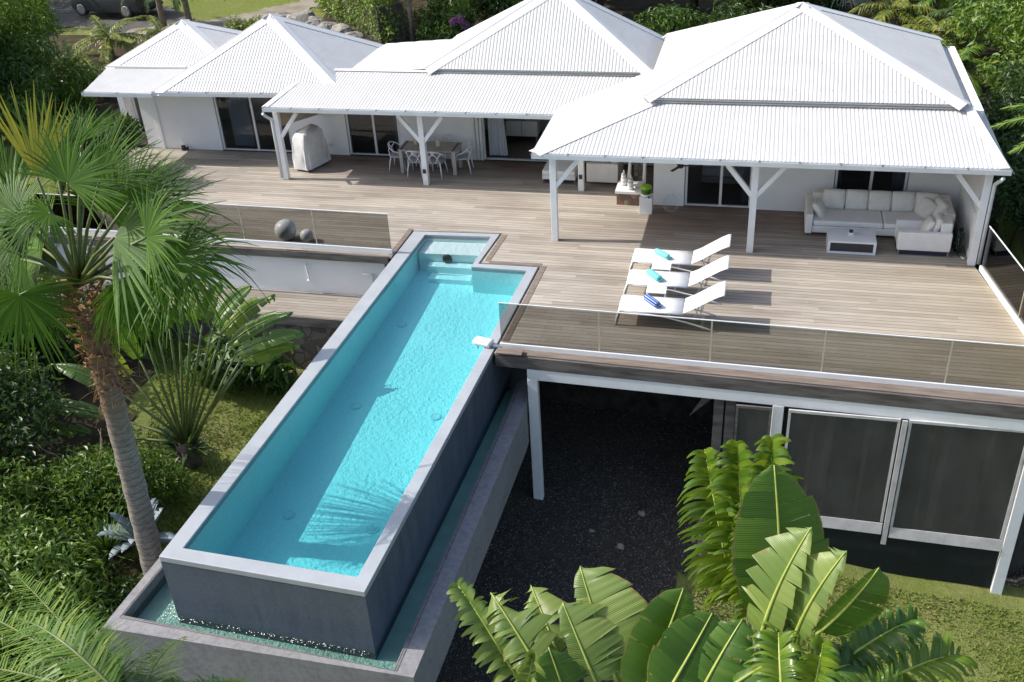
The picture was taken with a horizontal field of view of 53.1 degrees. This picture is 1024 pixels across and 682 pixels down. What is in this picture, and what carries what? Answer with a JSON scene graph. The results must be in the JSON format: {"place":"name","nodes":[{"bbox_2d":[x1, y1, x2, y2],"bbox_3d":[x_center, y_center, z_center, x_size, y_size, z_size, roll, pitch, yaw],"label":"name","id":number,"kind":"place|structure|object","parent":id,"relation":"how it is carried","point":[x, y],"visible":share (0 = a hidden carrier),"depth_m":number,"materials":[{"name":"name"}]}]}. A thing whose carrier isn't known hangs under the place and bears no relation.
{"place":"outdoors","nodes":[
{"label":"outdoors","id":0,"kind":"place"},
{"bbox_2d":[1,31,139,125],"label":"garden soil","id":1,"kind":"structure","parent":0,"point":[104,104],"depth_m":44.34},
{"bbox_2d":[51,39,111,89],"bbox_3d":[-17.080,-10.548,40.002,3.709,2.087,3.949,4,32,13],"label":"areca palm","id":2,"kind":"object","parent":1,"relation":"on","point":[66,45],"visible":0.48,"depth_m":39.98,"materials":[{"name":"green plant"}]},
{"bbox_2d":[65,57,111,108],"bbox_3d":[-15.829,-9.803,38.964,2.731,1.611,2.735,13,35,25],"label":"areca palm","id":3,"kind":"object","parent":1,"relation":"on","point":[102,68],"visible":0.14,"depth_m":38.78,"materials":[{"name":"green plant"}]},
{"bbox_2d":[63,15,151,64],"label":"areca palm","id":4,"kind":"object","parent":1,"relation":"on","point":[102,30],"visible":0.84,"depth_m":42.72,"materials":[{"name":"green plant"}]},
{"bbox_2d":[131,15,175,46],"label":"areca palm","id":5,"kind":"object","parent":1,"relation":"on","point":[151,32],"visible":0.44,"depth_m":44.34,"materials":[{"name":"green plant"}]},
{"bbox_2d":[0,271,157,681],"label":"garden soil","id":6,"kind":"structure","parent":0,"point":[77,390],"depth_m":24.58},
{"bbox_2d":[0,451,64,567],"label":"glossy shrub","id":7,"kind":"object","parent":6,"relation":"on","point":[6,508],"visible":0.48,"depth_m":20.94,"materials":[{"name":"green plant"}]},
{"bbox_2d":[0,338,70,485],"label":"glossy shrub","id":8,"kind":"object","parent":6,"relation":"on","point":[8,407],"visible":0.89,"depth_m":22.67,"materials":[{"name":"green plant"}]},
{"bbox_2d":[0,644,72,681],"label":"glossy shrub","id":9,"kind":"object","parent":6,"relation":"on","point":[19,678],"visible":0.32,"depth_m":18.16,"materials":[{"name":"green plant"}]},
{"bbox_2d":[0,272,85,374],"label":"glossy shrub","id":10,"kind":"object","parent":6,"relation":"on","point":[65,353],"visible":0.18,"depth_m":25.44,"materials":[{"name":"green plant"}]},
{"bbox_2d":[0,502,141,674],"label":"glossy shrub","id":11,"kind":"object","parent":6,"relation":"on","point":[58,562],"visible":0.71,"depth_m":19.37,"materials":[{"name":"green plant"}]},
{"bbox_2d":[3,430,154,556],"bbox_3d":[-9.307,3.246,21.885,3.025,2.175,2.786,-17,34,-21],"label":"glossy shrub","id":12,"kind":"object","parent":6,"relation":"on","point":[99,487],"visible":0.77,"depth_m":21.66,"materials":[{"name":"green plant"}]},
{"bbox_2d":[22,573,143,681],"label":"glossy shrub","id":13,"kind":"object","parent":6,"relation":"on","point":[107,606],"visible":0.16,"depth_m":19.28,"materials":[{"name":"green plant"}]},
{"bbox_2d":[77,512,132,587],"bbox_3d":[-8.077,4.305,20.637,1.571,1.850,1.460,4,32,13],"label":"yucca","id":14,"kind":"object","parent":6,"relation":"on","point":[106,542],"visible":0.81,"depth_m":20.44,"materials":[{"name":"green plant"}]},
{"bbox_2d":[61,280,164,346],"bbox_3d":[-10.475,-0.609,26.780,3.115,2.372,2.099,4,32,13],"label":"strap leaf shrub","id":15,"kind":"object","parent":6,"relation":"on","point":[104,287],"visible":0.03,"depth_m":26.37,"materials":[{"name":"green plant"}]},
{"bbox_2d":[95,498,175,560],"bbox_3d":[-7.588,4.152,21.002,1.627,2.205,2.204,-26,38,-32],"label":"agave","id":16,"kind":"object","parent":6,"relation":"on","point":[164,536],"visible":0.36,"depth_m":20.60,"materials":[{"name":"grey plant"}]},
{"bbox_2d":[35,281,303,469],"bbox_3d":[-8.070,0.809,23.042,7.444,5.594,1.231,4,32,13],"label":"travellers palm","id":17,"kind":"object","parent":6,"relation":"on","point":[182,440],"visible":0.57,"depth_m":22.70,"materials":[{"name":"green plant"}]},
{"bbox_2d":[6,0,194,41],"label":"driveway","id":18,"kind":"structure","parent":0,"point":[70,16],"depth_m":50.11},
{"bbox_2d":[70,0,162,17],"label":"parked car","id":19,"kind":"object","parent":18,"relation":"on","point":[128,8],"visible":0.84,"depth_m":49.34,"materials":[{"name":"grey paint"}]},
{"bbox_2d":[122,0,318,37],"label":"driveway","id":20,"kind":"structure","parent":0,"point":[299,6],"depth_m":49.27,"materials":[{"name":"concrete"}]},
{"bbox_2d":[0,0,1023,681],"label":"ground","id":21,"kind":"structure","parent":0,"point":[1010,598],"depth_m":22.86,"materials":[{"name":"plant"}]},
{"bbox_2d":[0,27,68,143],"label":"mango tree","id":22,"kind":"object","parent":21,"relation":"on","point":[18,70],"visible":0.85,"depth_m":33.62,"materials":[{"name":"green plant"}]},
{"bbox_2d":[0,0,102,134],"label":"shade tree","id":23,"kind":"object","parent":21,"relation":"on","point":[16,16],"visible":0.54,"depth_m":36.04,"materials":[{"name":"green plant"}]},
{"bbox_2d":[42,112,142,193],"bbox_3d":[-12.456,-5.478,30.762,3.282,3.025,2.923,-19,35,-23],"label":"overhanging tree","id":24,"kind":"object","parent":21,"relation":"on","point":[128,121],"visible":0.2,"depth_m":30.25,"materials":[{"name":"green plant"}]},
{"bbox_2d":[0,570,246,681],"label":"coconut palm","id":25,"kind":"object","parent":21,"relation":"on","point":[89,664],"visible":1,"depth_m":10.73,"materials":[{"name":"green plant"}]},
{"bbox_2d":[0,80,266,575],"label":"fan palm","id":26,"kind":"object","parent":21,"relation":"on","point":[146,220],"visible":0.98,"depth_m":15.17,"materials":[{"name":"green plant"}]},
{"bbox_2d":[121,0,166,26],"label":"garden palm","id":27,"kind":"object","parent":21,"relation":"on","point":[161,14],"visible":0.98,"depth_m":47.55,"materials":[{"name":"brown plant"}]},
{"bbox_2d":[116,440,197,506],"bbox_3d":[-7.951,3.069,22.759,1.816,1.688,1.627,4,32,13],"label":"glossy shrub","id":28,"kind":"object","parent":21,"relation":"on","point":[158,474],"visible":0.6,"depth_m":22.63,"materials":[{"name":"green plant"}]},
{"bbox_2d":[150,0,224,20],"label":"garden palm","id":29,"kind":"object","parent":21,"relation":"on","point":[186,9],"visible":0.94,"depth_m":46.75,"materials":[{"name":"brown plant"}]},
{"bbox_2d":[182,326,299,398],"bbox_3d":[-6.906,0.631,26.182,3.033,1.937,2.036,4,32,13],"label":"strap leaf shrub","id":30,"kind":"object","parent":21,"relation":"on","point":[270,373],"visible":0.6,"depth_m":25.81,"materials":[{"name":"green plant"}]},
{"bbox_2d":[222,15,261,30],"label":"clipped shrub","id":31,"kind":"object","parent":21,"relation":"on","point":[242,26],"visible":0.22,"depth_m":44.51,"materials":[{"name":"green plant"}]},
{"bbox_2d":[102,231,537,681],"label":"infinity pool","id":32,"kind":"structure","parent":21,"relation":"on","point":[356,497],"depth_m":19.23,"materials":[{"name":"liquid"}]},
{"bbox_2d":[472,336,500,348],"bbox_3d":[-0.525,0.100,22.055,0.630,0.270,0.240,13,35,25],"label":"pool alarm","id":33,"kind":"object","parent":32,"relation":"attached to","point":[478,341],"visible":1,"depth_m":21.98,"materials":[{"name":"white plastic"}]},
{"bbox_2d":[16,147,1023,594],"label":"timber deck","id":34,"kind":"structure","parent":21,"relation":"on","point":[788,273],"depth_m":23.84,"materials":[{"name":"brown wood"}]},
{"bbox_2d":[34,193,392,253],"bbox_3d":[-8.073,-3.135,27.035,10.321,1.114,0.085,5,33,14],"label":"glass railing","id":35,"kind":"object","parent":34,"relation":"on","point":[57,210],"visible":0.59,"depth_m":26.96,"materials":[{"name":"clear glass"}]},
{"bbox_2d":[47,235,386,367],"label":"walkway","id":36,"kind":"structure","parent":34,"relation":"on","point":[320,299],"depth_m":27.03,"materials":[{"name":"grey wood"}]},
{"bbox_2d":[274,219,296,240],"bbox_3d":[-5.975,-2.932,27.016,0.570,0.570,0.570,4,32,13],"label":"decorative ball","id":37,"kind":"object","parent":34,"relation":"on","point":[285,229],"visible":1,"depth_m":26.82,"materials":[{"name":"stone"}]},
{"bbox_2d":[300,229,312,241],"bbox_3d":[-5.395,-2.772,26.908,0.350,0.350,0.350,4,32,13],"label":"decorative ball","id":38,"kind":"object","parent":34,"relation":"on","point":[306,235],"visible":1,"depth_m":26.79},
{"bbox_2d":[292,124,330,171],"bbox_3d":[-6.190,-5.932,31.291,0.662,1.226,1.120,17,37,29],"label":"covered barbecue","id":39,"kind":"object","parent":34,"relation":"on","point":[310,150],"visible":1,"depth_m":31.05,"materials":[{"name":"grey fabric"}]},
{"bbox_2d":[388,141,410,171],"bbox_3d":[-3.409,-5.577,30.808,0.573,0.848,0.592,4,32,13],"label":"dining chair","id":40,"kind":"object","parent":34,"relation":"on","point":[395,154],"visible":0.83,"depth_m":30.73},
{"bbox_2d":[405,151,422,177],"bbox_3d":[-2.833,-5.334,30.355,0.592,0.848,0.573,4,32,13],"label":"dining chair","id":41,"kind":"object","parent":34,"relation":"on","point":[414,159],"visible":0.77,"depth_m":30.21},
{"bbox_2d":[398,141,462,174],"bbox_3d":[-2.420,-5.477,30.629,1.780,0.754,0.750,4,32,13],"label":"dining table","id":42,"kind":"object","parent":34,"relation":"on","point":[450,147],"visible":0.91,"depth_m":30.39,"materials":[{"name":"brown wood"}]},
{"bbox_2d":[427,152,447,178],"bbox_3d":[-2.234,-5.277,30.202,0.592,0.848,0.573,6,33,15],"label":"dining chair","id":43,"kind":"object","parent":34,"relation":"on","point":[435,160],"visible":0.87,"depth_m":30.08,"materials":[{"name":"plastic"}]},
{"bbox_2d":[456,143,473,173],"bbox_3d":[-1.460,-5.441,30.393,0.573,0.848,0.592,1,32,8],"label":"dining chair","id":44,"kind":"object","parent":34,"relation":"on","point":[463,156],"visible":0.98,"depth_m":30.30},
{"bbox_2d":[496,347,523,356],"bbox_3d":[-0.049,0.245,21.671,0.560,0.075,0.220,4,32,13],"label":"wooden board","id":45,"kind":"object","parent":34,"relation":"on","point":[509,352],"visible":1,"depth_m":21.63,"materials":[{"name":"brown wood"}]},
{"bbox_2d":[81,0,1013,265],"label":"villa","id":46,"kind":"object","parent":34,"relation":"on","point":[789,107],"visible":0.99,"depth_m":27.95,"materials":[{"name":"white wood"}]},
{"bbox_2d":[213,97,291,151],"bbox_3d":[-8.166,-7.094,32.538,2.440,2.085,0.330,4,32,13],"label":"sliding door","id":47,"kind":"structure","parent":46,"relation":"in","point":[237,106],"depth_m":32.82,"materials":[{"name":"metal"}]},
{"bbox_2d":[345,114,400,155],"bbox_3d":[-4.261,-6.791,31.654,1.710,2.085,0.330,4,32,13],"label":"sliding door","id":48,"kind":"structure","parent":46,"relation":"in","point":[395,121],"depth_m":31.83,"materials":[{"name":"metal"}]},
{"bbox_2d":[505,118,539,140],"bbox_3d":[0.350,-6.717,32.449,1.020,0.645,0.406,4,32,13],"label":"sideboard","id":49,"kind":"object","parent":46,"relation":"on","point":[522,127],"visible":0.87,"depth_m":32.25,"materials":[{"name":"grey wood"}]},
{"bbox_2d":[471,117,653,165],"bbox_3d":[1.504,-6.338,30.293,5.470,2.137,0.452,4,32,13],"label":"open sliding door","id":50,"kind":"structure","parent":46,"relation":"in","point":[496,127],"depth_m":31.02,"materials":[{"name":"metal"}]},
{"bbox_2d":[684,164,751,207],"bbox_3d":[5.489,-4.584,27.084,1.740,2.085,0.330,4,32,13],"label":"sliding door","id":51,"kind":"structure","parent":46,"relation":"in","point":[747,172],"depth_m":27.33,"materials":[{"name":"metal"}]},
{"bbox_2d":[834,170,908,191],"bbox_3d":[9.204,-4.296,26.243,1.760,2.085,0.330,4,32,13],"label":"sliding door","id":52,"kind":"structure","parent":46,"relation":"in","point":[899,179],"depth_m":26.30,"materials":[{"name":"metal"}]},
{"bbox_2d":[542,159,577,184],"bbox_3d":[1.449,-5.099,29.638,0.960,0.736,1.120,4,32,13],"label":"lounge chair","id":53,"kind":"object","parent":34,"relation":"on","point":[562,167],"visible":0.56,"depth_m":29.34,"materials":[{"name":"beige fabric"}]},
{"bbox_2d":[586,161,624,182],"bbox_3d":[2.697,-5.186,29.440,0.900,0.770,1.390,4,32,13],"label":"sofa","id":54,"kind":"object","parent":34,"relation":"on","point":[603,171],"visible":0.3,"depth_m":28.92,"materials":[{"name":"beige fabric"}]},
{"bbox_2d":[615,180,643,205],"bbox_3d":[3.221,-4.048,28.059,0.700,0.418,0.750,4,32,13],"label":"stone bench","id":55,"kind":"object","parent":34,"relation":"on","point":[625,196],"visible":0.77,"depth_m":27.80,"materials":[{"name":"white stone"}]},
{"bbox_2d":[634,162,642,180],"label":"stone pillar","id":56,"kind":"structure","parent":34,"relation":"on","point":[638,171],"depth_m":28.50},
{"bbox_2d":[639,193,653,214],"bbox_3d":[3.587,-3.668,27.355,0.340,0.468,0.340,4,32,13],"label":"pedestal","id":57,"kind":"object","parent":34,"relation":"on","point":[645,205],"visible":0.98,"depth_m":27.21,"materials":[{"name":"concrete"}]},
{"bbox_2d":[641,184,651,198],"bbox_3d":[3.554,-3.994,27.144,0.300,0.311,0.301,14,36,26],"label":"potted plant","id":58,"kind":"object","parent":57,"relation":"on","point":[645,190],"visible":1,"depth_m":27.08,"materials":[{"name":"green plant"}]},
{"bbox_2d":[646,285,666,296],"bbox_3d":[3.250,-0.979,23.061,0.440,0.420,0.320,4,32,13],"label":"side table","id":59,"kind":"object","parent":34,"relation":"on","point":[657,289],"visible":0.71,"depth_m":22.93,"materials":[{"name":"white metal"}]},
{"bbox_2d":[651,262,671,271],"bbox_3d":[3.499,-1.573,24.003,0.440,0.420,0.320,4,32,13],"label":"side table","id":60,"kind":"object","parent":34,"relation":"on","point":[661,266],"visible":0.63,"depth_m":23.87,"materials":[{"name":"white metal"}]},
{"bbox_2d":[614,281,726,332],"bbox_3d":[3.444,-0.822,22.330,2.338,0.934,0.710,4,32,13],"label":"sun lounger","id":61,"kind":"object","parent":34,"relation":"on","point":[641,305],"visible":0.96,"depth_m":22.26,"materials":[{"name":"white metal"}]},
{"bbox_2d":[644,294,662,307],"bbox_3d":[3.098,-0.884,22.439,0.242,0.152,0.460,-18,34,-22],"label":"rolled towel","id":62,"kind":"object","parent":61,"relation":"on","point":[652,301],"visible":1,"depth_m":22.33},
{"bbox_2d":[623,255,729,304],"bbox_3d":[3.731,-1.458,23.337,2.338,0.934,0.710,4,32,12],"label":"sun lounger","id":63,"kind":"object","parent":34,"relation":"on","point":[644,279],"visible":0.83,"depth_m":23.27,"materials":[{"name":"metal"}]},
{"bbox_2d":[646,269,664,281],"bbox_3d":[3.283,-1.514,23.447,0.242,0.152,0.460,-17,34,-21],"label":"rolled towel","id":64,"kind":"object","parent":63,"relation":"on","point":[654,275],"visible":1,"depth_m":23.35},
{"bbox_2d":[628,234,730,281],"bbox_3d":[3.962,-2.034,24.252,2.338,0.934,0.710,4,32,13],"label":"sun lounger","id":65,"kind":"object","parent":34,"relation":"on","point":[645,256],"visible":0.84,"depth_m":24.20,"materials":[{"name":"metal"}]},
{"bbox_2d":[498,302,1023,396],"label":"glass railing","id":66,"kind":"object","parent":34,"relation":"on","point":[816,373],"visible":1,"depth_m":20.46,"materials":[{"name":"glass"}]},
{"bbox_2d":[826,229,876,254],"bbox_3d":[8.270,-2.421,24.983,1.120,0.331,0.680,4,32,13],"label":"coffee table","id":67,"kind":"object","parent":34,"relation":"on","point":[858,242],"visible":0.98,"depth_m":24.77,"materials":[{"name":"white paint"}]},
{"bbox_2d":[706,399,1023,586],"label":"screened undercroft","id":68,"kind":"object","parent":34,"relation":"attached to","point":[929,500],"visible":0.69,"depth_m":21.39,"materials":[{"name":"grey metal"}]},
{"bbox_2d":[804,188,955,237],"bbox_3d":[9.156,-3.225,25.646,3.470,0.918,1.250,4,32,13],"label":"sofa","id":69,"kind":"object","parent":34,"relation":"on","point":[880,212],"visible":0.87,"depth_m":25.59,"materials":[{"name":"beige fabric"}]},
{"bbox_2d":[812,197,825,216],"bbox_3d":[7.739,-3.335,25.778,0.316,0.435,0.460,11,35,23],"label":"throw pillow","id":70,"kind":"object","parent":69,"relation":"on","point":[818,206],"visible":1,"depth_m":25.63,"materials":[{"name":"fabric"}]},
{"bbox_2d":[913,196,937,218],"bbox_3d":[10.253,-3.282,25.363,0.317,0.517,0.532,-15,33,-19],"label":"throw pillow","id":71,"kind":"object","parent":69,"relation":"on","point":[925,208],"visible":0.93,"depth_m":25.29,"materials":[{"name":"fabric"}]},
{"bbox_2d":[932,196,948,217],"bbox_3d":[10.475,-3.251,25.175,0.284,0.488,0.493,-7,32,-5],"label":"throw pillow","id":72,"kind":"object","parent":69,"relation":"on","point":[942,204],"visible":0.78,"depth_m":25.03,"materials":[{"name":"fabric"}]},
{"bbox_2d":[894,215,952,257],"bbox_3d":[9.887,-2.573,24.625,1.200,0.796,0.802,4,32,13],"label":"armchair","id":73,"kind":"object","parent":34,"relation":"on","point":[911,239],"visible":1,"depth_m":24.38,"materials":[{"name":"beige fabric"}]},
{"bbox_2d":[920,215,935,230],"bbox_3d":[9.961,-2.751,24.527,0.278,0.437,0.443,4,32,13],"label":"throw pillow","id":74,"kind":"object","parent":73,"relation":"on","point":[929,223],"visible":0.9,"depth_m":24.39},
{"bbox_2d":[932,212,942,231],"bbox_3d":[10.145,-2.784,24.468,0.250,0.466,0.464,4,32,13],"label":"throw pillow","id":75,"kind":"object","parent":73,"relation":"on","point":[938,218],"visible":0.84,"depth_m":24.29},
{"bbox_2d":[952,227,964,258],"bbox_3d":[10.665,-2.382,24.387,0.214,0.635,0.736,4,32,13],"label":"potted plant","id":76,"kind":"object","parent":34,"relation":"on","point":[958,244],"visible":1,"depth_m":24.27,"materials":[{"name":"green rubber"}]},
{"bbox_2d":[979,226,1023,334],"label":"glass railing","id":77,"kind":"object","parent":34,"relation":"on","point":[1001,269],"visible":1,"depth_m":22.36,"materials":[{"name":"glass"}]},
{"bbox_2d":[446,566,650,681],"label":"giant bird of paradise","id":78,"kind":"object","parent":21,"relation":"on","point":[599,634],"visible":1,"depth_m":10.39,"materials":[{"name":"green plant"}]},
{"bbox_2d":[621,586,753,681],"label":"giant bird of paradise","id":79,"kind":"object","parent":21,"relation":"on","point":[682,647],"visible":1,"depth_m":9.86,"materials":[{"name":"green plant"}]},
{"bbox_2d":[436,397,1023,681],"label":"gravel","id":80,"kind":"structure","parent":21,"relation":"on","point":[609,474],"depth_m":23.20,"materials":[{"name":"gravel"}]},
{"bbox_2d":[676,433,889,677],"bbox_3d":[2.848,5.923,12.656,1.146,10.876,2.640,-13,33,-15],"label":"giant bird of paradise","id":81,"kind":"object","parent":21,"relation":"on","point":[767,558],"visible":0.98,"depth_m":10.03,"materials":[{"name":"green plant"}]},
{"bbox_2d":[733,602,978,681],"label":"giant bird of paradise","id":82,"kind":"object","parent":21,"relation":"on","point":[774,661],"visible":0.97,"depth_m":9.66,"materials":[{"name":"green plant"}]},
{"bbox_2d":[323,0,934,42],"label":"garden soil","id":83,"kind":"structure","parent":0,"point":[629,9],"depth_m":46.22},
{"bbox_2d":[291,9,314,22],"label":"boulder","id":84,"kind":"object","parent":83,"relation":"on","point":[302,16],"visible":0.41,"depth_m":46.34,"materials":[{"name":"stone"}]},
{"bbox_2d":[305,16,325,25],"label":"boulder","id":85,"kind":"object","parent":83,"relation":"on","point":[314,20],"visible":0.4,"depth_m":45.76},
{"bbox_2d":[331,23,351,32],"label":"boulder","id":86,"kind":"object","parent":83,"relation":"on","point":[341,27],"visible":0.42,"depth_m":44.19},
{"bbox_2d":[314,0,408,44],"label":"hedge","id":87,"kind":"object","parent":83,"relation":"on","point":[381,21],"visible":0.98,"depth_m":43.39,"materials":[{"name":"green plant"}]},
{"bbox_2d":[404,0,415,41],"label":"dracaena tree","id":88,"kind":"object","parent":83,"relation":"on","point":[410,21],"visible":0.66,"depth_m":42.89,"materials":[{"name":"grey plant"}]},
{"bbox_2d":[412,0,486,40],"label":"leafy shrub","id":89,"kind":"object","parent":83,"relation":"on","point":[436,17],"visible":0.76,"depth_m":42.82,"materials":[{"name":"green plant"}]},
{"bbox_2d":[444,14,472,38],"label":"flowering shrub","id":90,"kind":"object","parent":83,"relation":"on","point":[459,21],"visible":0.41,"depth_m":41.95,"materials":[{"name":"purple plant"}]},
{"bbox_2d":[452,0,514,17],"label":"background tree","id":91,"kind":"object","parent":83,"relation":"on","point":[492,5],"visible":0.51,"depth_m":42.49,"materials":[{"name":"green plant"}]},
{"bbox_2d":[470,0,523,23],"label":"leafy shrub","id":92,"kind":"object","parent":83,"relation":"on","point":[485,16],"visible":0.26,"depth_m":42.80,"materials":[{"name":"green plant"}]},
{"bbox_2d":[633,0,713,35],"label":"leafy shrub","id":93,"kind":"object","parent":83,"relation":"on","point":[678,20],"visible":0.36,"depth_m":39.51,"materials":[{"name":"green plant"}]},
{"bbox_2d":[701,0,778,24],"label":"leafy shrub","id":94,"kind":"object","parent":83,"relation":"on","point":[730,14],"visible":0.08,"depth_m":38.54,"materials":[{"name":"green plant"}]},
{"bbox_2d":[713,0,849,11],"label":"background tree","id":95,"kind":"object","parent":83,"relation":"on","point":[782,3],"visible":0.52,"depth_m":40.48,"materials":[{"name":"green plant"}]},
{"bbox_2d":[796,0,877,17],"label":"silver fan palm","id":96,"kind":"object","parent":83,"relation":"on","point":[860,1],"visible":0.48,"depth_m":40.21,"materials":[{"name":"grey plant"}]},
{"bbox_2d":[848,0,946,28],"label":"bushy palm","id":97,"kind":"object","parent":83,"relation":"on","point":[886,10],"visible":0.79,"depth_m":38.11,"materials":[{"name":"green plant"}]},
{"bbox_2d":[882,0,971,35],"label":"bushy palm","id":98,"kind":"object","parent":83,"relation":"on","point":[944,3],"visible":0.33,"depth_m":38.62,"materials":[{"name":"green plant"}]},
{"bbox_2d":[901,11,987,51],"bbox_3d":[15.360,-10.708,36.850,3.594,2.176,3.356,4,32,13],"label":"bushy palm","id":99,"kind":"object","parent":83,"relation":"on","point":[931,25],"visible":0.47,"depth_m":36.36,"materials":[{"name":"green plant"}]},
{"bbox_2d":[940,40,994,100],"bbox_3d":[14.916,-9.124,34.581,2.775,1.900,2.970,4,32,13],"label":"bushy palm","id":100,"kind":"object","parent":83,"relation":"on","point":[965,57],"visible":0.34,"depth_m":33.95,"materials":[{"name":"green plant"}]},
{"bbox_2d":[701,165,743,183],"bbox_3d":[6.406,-5.234,29.002,2.000,1.080,2.120,4,32,13],"label":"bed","id":101,"kind":"object","parent":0,"point":[710,173],"visible":0.04,"depth_m":28.35,"materials":[{"name":"grey fabric"}]},
{"bbox_2d":[929,4,1023,287],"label":"garden soil","id":102,"kind":"structure","parent":0,"point":[992,50],"depth_m":35.28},
{"bbox_2d":[928,0,1013,55],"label":"bushy palm","id":103,"kind":"object","parent":102,"relation":"on","point":[943,10],"visible":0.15,"depth_m":37.03,"materials":[{"name":"green plant"}]},
{"bbox_2d":[942,0,1020,49],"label":"broadleaf tree","id":104,"kind":"object","parent":102,"relation":"on","point":[964,31],"visible":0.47,"depth_m":34.88,"materials":[{"name":"green plant"}]},
{"bbox_2d":[971,0,1023,94],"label":"broadleaf tree","id":105,"kind":"object","parent":102,"relation":"on","point":[1010,23],"visible":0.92,"depth_m":31.03,"materials":[{"name":"green plant"}]},
{"bbox_2d":[978,49,1023,162],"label":"leafy shrub","id":106,"kind":"object","parent":102,"relation":"on","point":[996,114],"visible":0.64,"depth_m":28.86,"materials":[{"name":"green plant"}]},
{"bbox_2d":[988,103,1023,154],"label":"kentia palm","id":107,"kind":"object","parent":102,"relation":"on","point":[1020,147],"visible":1,"depth_m":23.44,"materials":[{"name":"green plant"}]},
{"bbox_2d":[989,125,1023,237],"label":"leafy shrub","id":108,"kind":"object","parent":102,"relation":"on","point":[1015,180],"visible":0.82,"depth_m":25.80,"materials":[{"name":"green plant"}]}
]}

